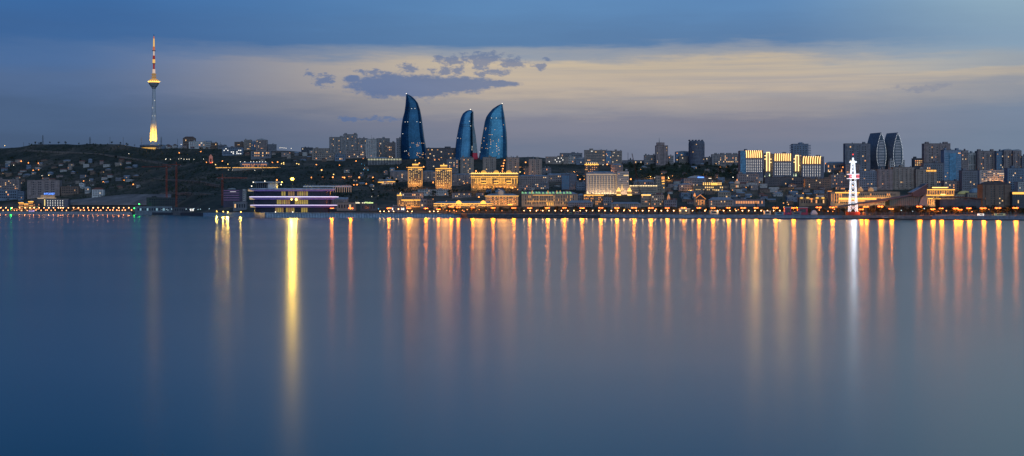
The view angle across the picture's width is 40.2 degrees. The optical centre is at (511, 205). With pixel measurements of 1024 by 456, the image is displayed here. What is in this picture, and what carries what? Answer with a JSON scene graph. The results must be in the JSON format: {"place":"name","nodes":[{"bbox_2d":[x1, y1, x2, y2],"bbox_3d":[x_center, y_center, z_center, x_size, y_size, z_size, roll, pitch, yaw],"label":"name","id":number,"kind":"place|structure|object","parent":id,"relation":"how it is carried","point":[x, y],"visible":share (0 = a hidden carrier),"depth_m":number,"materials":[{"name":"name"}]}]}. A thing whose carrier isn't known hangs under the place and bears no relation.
{"place":"outdoors","nodes":[
{"label":"outdoors","id":0,"kind":"place"},
{"bbox_2d":[24,150,170,165],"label":"hill road","id":1,"kind":"structure","parent":0,"point":[155,162],"depth_m":4248.56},
{"bbox_2d":[71,194,170,204],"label":"embankment","id":2,"kind":"structure","parent":0,"point":[130,199],"depth_m":3539.34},
{"bbox_2d":[0,214,1023,455],"bbox_3d":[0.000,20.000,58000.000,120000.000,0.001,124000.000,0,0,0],"label":"water","id":3,"kind":"structure","parent":0,"point":[150,335],"depth_m":214.56,"materials":[{"name":"teal liquid"}]},
{"bbox_2d":[132,212,202,215],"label":"pier","id":4,"kind":"structure","parent":3,"relation":"in","point":[182,214],"depth_m":2940.78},
{"bbox_2d":[135,206,173,214],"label":"ferry terminal","id":5,"kind":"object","parent":4,"relation":"on","point":[144,210],"visible":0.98,"depth_m":3157.79,"materials":[{"name":"metal"}]},
{"bbox_2d":[173,207,199,214],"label":"ferry terminal","id":6,"kind":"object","parent":4,"relation":"on","point":[178,210],"visible":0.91,"depth_m":2953.27,"materials":[{"name":"grey glass"}]},
{"bbox_2d":[265,213,460,217],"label":"sheet pile wall","id":7,"kind":"structure","parent":3,"relation":"in","point":[279,215],"depth_m":2403.14,"materials":[{"name":"metal"}]},
{"bbox_2d":[265,212,460,213],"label":"quay coping","id":8,"kind":"object","parent":7,"relation":"on","point":[360,213],"visible":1,"depth_m":2402.42,"materials":[{"name":"concrete"}]},
{"bbox_2d":[462,217,997,219],"bbox_3d":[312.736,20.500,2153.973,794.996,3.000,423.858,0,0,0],"label":"quay footing","id":9,"kind":"object","parent":3,"relation":"in","point":[766,218],"visible":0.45,"depth_m":2174.16,"materials":[{"name":"black stone"}]},
{"bbox_2d":[461,214,599,217],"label":"quay wall","id":10,"kind":"structure","parent":9,"relation":"on","point":[530,215],"depth_m":2311.50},
{"bbox_2d":[461,213,841,215],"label":"quay wall","id":11,"kind":"structure","parent":9,"relation":"on","point":[629,214],"depth_m":2267.77,"materials":[{"name":"concrete"}]},
{"bbox_2d":[600,214,841,217],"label":"quay wall","id":12,"kind":"structure","parent":9,"relation":"on","point":[702,216],"depth_m":2224.31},
{"bbox_2d":[842,215,931,218],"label":"quay wall","id":13,"kind":"structure","parent":9,"relation":"on","point":[889,216],"depth_m":2083.54,"materials":[{"name":"stone"}]},
{"bbox_2d":[932,215,1023,219],"bbox_3d":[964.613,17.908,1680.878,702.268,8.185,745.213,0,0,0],"label":"quay wall","id":14,"kind":"structure","parent":9,"relation":"on","point":[983,217],"depth_m":1988.11,"materials":[{"name":"concrete"}]},
{"bbox_2d":[0,144,1023,215],"bbox_3d":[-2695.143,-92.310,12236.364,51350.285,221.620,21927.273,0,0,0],"label":"terrain","id":15,"kind":"structure","parent":0,"point":[209,204],"depth_m":3515.53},
{"bbox_2d":[0,189,18,200],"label":"apartment block","id":16,"kind":"structure","parent":15,"relation":"on","point":[5,195],"depth_m":3745.38,"materials":[{"name":"concrete"}]},
{"bbox_2d":[0,178,20,189],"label":"apartment block","id":17,"kind":"structure","parent":15,"relation":"on","point":[10,184],"depth_m":3838.38,"materials":[{"name":"grey concrete"}]},
{"bbox_2d":[27,180,61,198],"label":"apartment block","id":18,"kind":"structure","parent":15,"relation":"on","point":[37,188],"depth_m":3728.60,"materials":[{"name":"grey concrete"}]},
{"bbox_2d":[33,193,70,208],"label":"lakeside hotel","id":19,"kind":"structure","parent":15,"relation":"on","point":[52,203],"depth_m":3529.42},
{"bbox_2d":[0,212,131,214],"bbox_3d":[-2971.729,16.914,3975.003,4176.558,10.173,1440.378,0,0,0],"label":"quay wall","id":20,"kind":"structure","parent":15,"relation":"on","point":[114,213],"depth_m":3322.14,"materials":[{"name":"concrete"}]},
{"bbox_2d":[61,185,79,195],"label":"apartment block","id":21,"kind":"structure","parent":15,"relation":"on","point":[68,190],"depth_m":3726.82,"materials":[{"name":"concrete"}]},
{"bbox_2d":[0,143,223,201],"bbox_3d":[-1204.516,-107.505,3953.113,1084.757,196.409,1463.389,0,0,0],"label":"woodland","id":22,"kind":"object","parent":15,"relation":"on","point":[115,187],"visible":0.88,"depth_m":4005.68,"materials":[{"name":"green plant"}]},
{"bbox_2d":[140,36,164,148],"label":"television tower","id":23,"kind":"structure","parent":15,"relation":"on","point":[153,82],"depth_m":4350.24,"materials":[{"name":"metal"}]},
{"bbox_2d":[146,196,188,205],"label":"unfinished building","id":24,"kind":"structure","parent":15,"relation":"on","point":[160,201],"depth_m":3280.46,"materials":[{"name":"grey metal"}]},
{"bbox_2d":[222,146,243,155],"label":"apartment block","id":25,"kind":"structure","parent":15,"relation":"on","point":[228,151],"depth_m":3997.25,"materials":[{"name":"grey concrete"}]},
{"bbox_2d":[203,212,264,216],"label":"quay wall","id":26,"kind":"structure","parent":15,"relation":"on","point":[244,214],"depth_m":2564.21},
{"bbox_2d":[223,188,245,207],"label":"violet building","id":27,"kind":"structure","parent":15,"relation":"on","point":[230,195],"depth_m":2840.89,"materials":[{"name":"purple glass"}]},
{"bbox_2d":[251,149,271,159],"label":"apartment block","id":28,"kind":"structure","parent":15,"relation":"on","point":[258,154],"depth_m":3902.49,"materials":[{"name":"grey concrete"}]},
{"bbox_2d":[167,159,404,199],"bbox_3d":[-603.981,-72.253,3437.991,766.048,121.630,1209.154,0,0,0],"label":"woodland","id":29,"kind":"object","parent":15,"relation":"on","point":[315,177],"visible":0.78,"depth_m":3404.96,"materials":[{"name":"green plant"}]},
{"bbox_2d":[248,181,351,212],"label":"round glass building","id":30,"kind":"structure","parent":15,"relation":"on","point":[269,196],"depth_m":2468.47,"materials":[{"name":"metal"}]},
{"bbox_2d":[312,152,334,160],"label":"apartment block","id":31,"kind":"structure","parent":15,"relation":"on","point":[328,156],"depth_m":3802.38,"materials":[{"name":"grey concrete"}]},
{"bbox_2d":[329,135,342,153],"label":"apartment block","id":32,"kind":"structure","parent":15,"relation":"on","point":[335,145],"depth_m":3940.11,"materials":[{"name":"concrete"}]},
{"bbox_2d":[337,199,355,210],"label":"building","id":33,"kind":"structure","parent":15,"relation":"on","point":[344,206],"depth_m":2590.95,"materials":[{"name":"grey concrete"}]},
{"bbox_2d":[343,133,357,153],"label":"apartment block","id":34,"kind":"structure","parent":15,"relation":"on","point":[350,142],"depth_m":3939.09,"materials":[{"name":"concrete"}]},
{"bbox_2d":[366,135,376,157],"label":"apartment block","id":35,"kind":"structure","parent":15,"relation":"on","point":[371,147],"depth_m":3837.39,"materials":[{"name":"grey concrete"}]},
{"bbox_2d":[376,137,389,157],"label":"apartment block","id":36,"kind":"structure","parent":15,"relation":"on","point":[382,146],"depth_m":3910.39,"materials":[{"name":"concrete"}]},
{"bbox_2d":[368,157,401,164],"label":"colonnaded hall","id":37,"kind":"structure","parent":15,"relation":"on","point":[382,161],"depth_m":3677.89,"materials":[{"name":"concrete"}]},
{"bbox_2d":[390,170,407,181],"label":"apartment block","id":38,"kind":"structure","parent":15,"relation":"on","point":[400,175],"depth_m":3288.39,"materials":[{"name":"concrete"}]},
{"bbox_2d":[397,192,419,207],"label":"corner building","id":39,"kind":"structure","parent":15,"relation":"on","point":[411,203],"depth_m":2651.45,"materials":[{"name":"stone"}]},
{"bbox_2d":[401,93,425,159],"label":"curved glass tower","id":40,"kind":"structure","parent":15,"relation":"on","point":[413,145],"depth_m":3794.53,"materials":[{"name":"blue glass"}]},
{"bbox_2d":[408,159,422,187],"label":"gold lit tower","id":41,"kind":"structure","parent":15,"relation":"on","point":[415,174],"depth_m":3134.51,"materials":[{"name":"stone"}]},
{"bbox_2d":[418,188,448,195],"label":"building","id":42,"kind":"structure","parent":15,"relation":"on","point":[439,191],"depth_m":2930.55,"materials":[{"name":"grey concrete"}]},
{"bbox_2d":[426,146,454,160],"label":"apartment block","id":43,"kind":"structure","parent":15,"relation":"on","point":[447,152],"depth_m":3693.61,"materials":[{"name":"grey concrete"}]},
{"bbox_2d":[435,164,451,189],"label":"gold lit tower","id":44,"kind":"structure","parent":15,"relation":"on","point":[443,176],"depth_m":3064.14,"materials":[{"name":"stone"}]},
{"bbox_2d":[447,157,458,172],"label":"apartment block","id":45,"kind":"structure","parent":15,"relation":"on","point":[453,164],"depth_m":3391.05,"materials":[{"name":"grey concrete"}]},
{"bbox_2d":[452,174,470,185],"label":"apartment block","id":46,"kind":"structure","parent":15,"relation":"on","point":[457,179],"depth_m":3145.81,"materials":[{"name":"concrete"}]},
{"bbox_2d":[434,200,491,208],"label":"arcade building","id":47,"kind":"structure","parent":15,"relation":"on","point":[458,204],"depth_m":2595.73,"materials":[{"name":"stone"}]},
{"bbox_2d":[454,109,477,159],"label":"curved glass tower","id":48,"kind":"structure","parent":15,"relation":"on","point":[466,144],"depth_m":3678.36,"materials":[{"name":"blue glass"}]},
{"bbox_2d":[460,156,473,173],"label":"apartment block","id":49,"kind":"structure","parent":15,"relation":"on","point":[466,165],"depth_m":3271.82,"materials":[{"name":"grey concrete"}]},
{"bbox_2d":[483,154,495,172],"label":"apartment block","id":50,"kind":"structure","parent":15,"relation":"on","point":[489,164],"depth_m":3279.86,"materials":[{"name":"grey concrete"}]},
{"bbox_2d":[479,103,506,159],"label":"curved glass tower","id":51,"kind":"structure","parent":15,"relation":"on","point":[494,140],"depth_m":3658.95,"materials":[{"name":"blue glass"}]},
{"bbox_2d":[401,156,585,198],"bbox_3d":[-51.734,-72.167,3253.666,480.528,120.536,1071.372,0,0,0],"label":"woodland","id":52,"kind":"object","parent":15,"relation":"on","point":[489,186],"visible":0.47,"depth_m":3108.65,"materials":[{"name":"green plant"}]},
{"bbox_2d":[471,170,517,190],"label":"domed building","id":53,"kind":"structure","parent":15,"relation":"on","point":[484,179],"depth_m":2997.43,"materials":[{"name":"stone"}]},
{"bbox_2d":[485,190,517,205],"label":"cupola palace","id":54,"kind":"structure","parent":15,"relation":"on","point":[500,198],"depth_m":2614.28,"materials":[{"name":"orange stone"}]},
{"bbox_2d":[506,156,518,175],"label":"apartment block","id":55,"kind":"structure","parent":15,"relation":"on","point":[512,164],"depth_m":3220.04,"materials":[{"name":"grey concrete"}]},
{"bbox_2d":[518,175,547,184],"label":"apartment block","id":56,"kind":"structure","parent":15,"relation":"on","point":[526,179],"depth_m":3038.73,"materials":[{"name":"concrete"}]},
{"bbox_2d":[529,157,541,174],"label":"apartment block","id":57,"kind":"structure","parent":15,"relation":"on","point":[535,166],"depth_m":3179.41,"materials":[{"name":"concrete"}]},
{"bbox_2d":[522,191,577,206],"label":"green roofed palace","id":58,"kind":"structure","parent":15,"relation":"on","point":[539,199],"depth_m":2593.77,"materials":[{"name":"stone"}]},
{"bbox_2d":[545,156,567,163],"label":"apartment block","id":59,"kind":"structure","parent":15,"relation":"on","point":[556,160],"depth_m":3503.61,"materials":[{"name":"grey concrete"}]},
{"bbox_2d":[561,172,569,189],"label":"office block","id":60,"kind":"structure","parent":15,"relation":"on","point":[565,181],"depth_m":2927.36,"materials":[{"name":"glass"}]},
{"bbox_2d":[567,200,592,206],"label":"town house","id":61,"kind":"structure","parent":15,"relation":"on","point":[581,203],"depth_m":2574.70,"materials":[{"name":"stone"}]},
{"bbox_2d":[584,148,605,164],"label":"apartment block","id":62,"kind":"structure","parent":15,"relation":"on","point":[596,156],"depth_m":3498.68,"materials":[{"name":"grey concrete"}]},
{"bbox_2d":[586,171,616,194],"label":"grand hotel","id":63,"kind":"structure","parent":15,"relation":"on","point":[601,182],"depth_m":2827.55,"materials":[{"name":"stone"}]},
{"bbox_2d":[611,149,621,163],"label":"apartment block","id":64,"kind":"structure","parent":15,"relation":"on","point":[616,156],"depth_m":3492.63,"materials":[{"name":"grey concrete"}]},
{"bbox_2d":[616,169,628,194],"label":"grand hotel wing","id":65,"kind":"structure","parent":15,"relation":"on","point":[623,181],"depth_m":2819.03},
{"bbox_2d":[610,202,640,208],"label":"town house","id":66,"kind":"structure","parent":15,"relation":"on","point":[626,204],"depth_m":2520.78,"materials":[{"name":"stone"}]},
{"bbox_2d":[629,185,657,193],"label":"hall","id":67,"kind":"structure","parent":15,"relation":"on","point":[652,189],"depth_m":2816.00,"materials":[{"name":"concrete"}]},
{"bbox_2d":[651,191,663,206],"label":"town house","id":68,"kind":"structure","parent":15,"relation":"on","point":[656,200],"depth_m":2547.56,"materials":[{"name":"stone"}]},
{"bbox_2d":[655,141,667,165],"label":"apartment block","id":69,"kind":"structure","parent":15,"relation":"on","point":[661,153],"depth_m":3412.40,"materials":[{"name":"grey concrete"}]},
{"bbox_2d":[623,162,737,177],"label":"woodland","id":70,"kind":"object","parent":15,"relation":"on","point":[680,170],"visible":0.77,"depth_m":3269.76,"materials":[{"name":"green plant"}]},
{"bbox_2d":[682,176,705,184],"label":"domed hall","id":71,"kind":"structure","parent":15,"relation":"on","point":[696,180],"depth_m":2943.78,"materials":[{"name":"grey glass"}]},
{"bbox_2d":[688,140,704,164],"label":"round tower block","id":72,"kind":"structure","parent":15,"relation":"on","point":[696,152],"depth_m":3411.47,"materials":[{"name":"concrete"}]},
{"bbox_2d":[692,183,726,191],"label":"building","id":73,"kind":"structure","parent":15,"relation":"on","point":[716,187],"depth_m":2831.78,"materials":[{"name":"stone"}]},
{"bbox_2d":[708,197,733,206],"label":"town block","id":74,"kind":"structure","parent":15,"relation":"on","point":[721,201],"depth_m":2524.37,"materials":[{"name":"concrete"}]},
{"bbox_2d":[711,153,737,166],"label":"apartment block","id":75,"kind":"structure","parent":15,"relation":"on","point":[718,159],"depth_m":3402.23,"materials":[{"name":"concrete"}]},
{"bbox_2d":[736,172,758,185],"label":"town block","id":76,"kind":"structure","parent":15,"relation":"on","point":[741,177],"depth_m":2995.22,"materials":[{"name":"concrete"}]},
{"bbox_2d":[733,198,764,205],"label":"town block","id":77,"kind":"structure","parent":15,"relation":"on","point":[746,202],"depth_m":2524.36,"materials":[{"name":"grey concrete"}]},
{"bbox_2d":[738,149,762,177],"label":"hotel wing","id":78,"kind":"structure","parent":15,"relation":"on","point":[750,161],"depth_m":3106.22,"materials":[{"name":"concrete"}]},
{"bbox_2d":[764,152,771,176],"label":"light frame","id":79,"kind":"object","parent":15,"relation":"on","point":[767,164],"visible":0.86,"depth_m":3114.72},
{"bbox_2d":[771,152,793,176],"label":"hotel wing","id":80,"kind":"structure","parent":15,"relation":"on","point":[782,164],"depth_m":3097.41,"materials":[{"name":"concrete"}]},
{"bbox_2d":[763,176,804,185],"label":"town block","id":81,"kind":"structure","parent":15,"relation":"on","point":[780,181],"depth_m":2984.15,"materials":[{"name":"concrete"}]},
{"bbox_2d":[631,177,960,204],"bbox_3d":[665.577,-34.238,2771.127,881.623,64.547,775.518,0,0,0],"label":"woodland","id":82,"kind":"object","parent":15,"relation":"on","point":[677,191],"visible":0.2,"depth_m":2777.48,"materials":[{"name":"green plant"}]},
{"bbox_2d":[790,142,810,156],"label":"apartment block","id":83,"kind":"structure","parent":15,"relation":"on","point":[800,149],"depth_m":3391.75,"materials":[{"name":"concrete"}]},
{"bbox_2d":[800,155,823,178],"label":"hotel wing","id":84,"kind":"structure","parent":15,"relation":"on","point":[811,167],"depth_m":3084.70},
{"bbox_2d":[797,197,826,205],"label":"canopy arcade","id":85,"kind":"object","parent":15,"relation":"on","point":[809,201],"visible":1,"depth_m":2500.63,"materials":[{"name":"stone"}]},
{"bbox_2d":[804,177,830,188],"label":"town block","id":86,"kind":"structure","parent":15,"relation":"on","point":[816,182],"depth_m":2910.04,"materials":[{"name":"grey brick"}]},
{"bbox_2d":[825,162,842,172],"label":"town block","id":87,"kind":"structure","parent":15,"relation":"on","point":[831,166],"depth_m":3359.89,"materials":[{"name":"concrete"}]},
{"bbox_2d":[829,173,848,187],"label":"apartment block","id":88,"kind":"structure","parent":15,"relation":"on","point":[840,180],"depth_m":2933.07,"materials":[{"name":"concrete"}]},
{"bbox_2d":[846,154,859,214],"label":"lattice tower","id":89,"kind":"structure","parent":15,"relation":"on","point":[854,175],"depth_m":2147.04,"materials":[{"name":"grey metal"}]},
{"bbox_2d":[843,142,870,172],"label":"apartment block","id":90,"kind":"structure","parent":15,"relation":"on","point":[861,153],"depth_m":3316.42,"materials":[{"name":"blue concrete"}]},
{"bbox_2d":[828,187,899,206],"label":"government building","id":91,"kind":"structure","parent":15,"relation":"on","point":[837,198],"depth_m":2474.83,"materials":[{"name":"stone"}]},
{"bbox_2d":[856,169,876,189],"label":"apartment block","id":92,"kind":"structure","parent":15,"relation":"on","point":[865,180],"depth_m":2864.66,"materials":[{"name":"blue concrete"}]},
{"bbox_2d":[867,132,885,169],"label":"leaf shaped tower","id":93,"kind":"structure","parent":15,"relation":"on","point":[877,151],"depth_m":3322.23,"materials":[{"name":"glass"}]},
{"bbox_2d":[835,183,927,214],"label":"sloping museum","id":94,"kind":"structure","parent":15,"relation":"on","point":[916,196],"depth_m":2138.40,"materials":[{"name":"brown metal"}]},
{"bbox_2d":[875,167,892,189],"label":"apartment block","id":95,"kind":"structure","parent":15,"relation":"on","point":[884,179],"depth_m":2860.22,"materials":[{"name":"concrete"}]},
{"bbox_2d":[884,132,902,168],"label":"leaf shaped tower","id":96,"kind":"structure","parent":15,"relation":"on","point":[894,149],"depth_m":3305.88,"materials":[{"name":"glass"}]},
{"bbox_2d":[891,165,913,189],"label":"apartment block","id":97,"kind":"structure","parent":15,"relation":"on","point":[903,178],"depth_m":2877.30,"materials":[{"name":"grey concrete"}]},
{"bbox_2d":[914,167,936,188],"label":"apartment block","id":98,"kind":"structure","parent":15,"relation":"on","point":[924,176],"depth_m":2867.93,"materials":[{"name":"grey concrete"}]},
{"bbox_2d":[921,161,943,186],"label":"apartment block","id":99,"kind":"structure","parent":15,"relation":"on","point":[939,167],"depth_m":2904.82,"materials":[{"name":"grey concrete"}]},
{"bbox_2d":[922,142,950,162],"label":"apartment block","id":100,"kind":"structure","parent":15,"relation":"on","point":[931,152],"depth_m":3269.75,"materials":[{"name":"grey concrete"}]},
{"bbox_2d":[925,187,954,206],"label":"tiered palace","id":101,"kind":"structure","parent":15,"relation":"on","point":[933,192],"depth_m":2408.80,"materials":[{"name":"stone"}]},
{"bbox_2d":[941,148,960,180],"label":"office tower","id":102,"kind":"structure","parent":15,"relation":"on","point":[950,159],"depth_m":3039.29,"materials":[{"name":"blue glass"}]},
{"bbox_2d":[933,196,984,213],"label":"swooping roof hall","id":103,"kind":"structure","parent":15,"relation":"on","point":[971,202],"depth_m":2127.38,"materials":[{"name":"brown metal"}]},
{"bbox_2d":[958,168,977,190],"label":"apartment block","id":104,"kind":"structure","parent":15,"relation":"on","point":[968,180],"depth_m":2761.88,"materials":[{"name":"grey concrete"}]},
{"bbox_2d":[975,149,994,169],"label":"apartment block","id":105,"kind":"structure","parent":15,"relation":"on","point":[985,160],"depth_m":3225.90,"materials":[{"name":"concrete"}]},
{"bbox_2d":[978,168,1003,183],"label":"apartment block","id":106,"kind":"structure","parent":15,"relation":"on","point":[984,175],"depth_m":2979.09,"materials":[{"name":"concrete"}]},
{"bbox_2d":[977,181,1010,207],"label":"apartment house","id":107,"kind":"structure","parent":15,"relation":"on","point":[996,193],"depth_m":2343.96,"materials":[{"name":"concrete"}]},
{"bbox_2d":[995,149,1002,169],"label":"apartment block","id":108,"kind":"structure","parent":15,"relation":"on","point":[998,159],"depth_m":3214.21,"materials":[{"name":"glass"}]},
{"bbox_2d":[1001,149,1011,167],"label":"apartment block","id":109,"kind":"structure","parent":15,"relation":"on","point":[1007,158],"depth_m":3206.85,"materials":[{"name":"concrete"}]},
{"bbox_2d":[1004,166,1023,191],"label":"apartment block","id":110,"kind":"structure","parent":15,"relation":"on","point":[1012,174],"depth_m":2698.04,"materials":[{"name":"blue concrete"}]},
{"bbox_2d":[1010,192,1023,207],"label":"building","id":111,"kind":"structure","parent":15,"relation":"on","point":[1017,199],"depth_m":2332.99,"materials":[{"name":"blue glass"}]},
{"bbox_2d":[1012,149,1021,167],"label":"apartment block","id":112,"kind":"structure","parent":15,"relation":"on","point":[1016,154],"depth_m":3198.88,"materials":[{"name":"concrete"}]},
{"bbox_2d":[0,0,1023,171],"label":"sky","id":113,"kind":"structure","parent":0,"point":[568,76],"materials":[{"name":"blue"}]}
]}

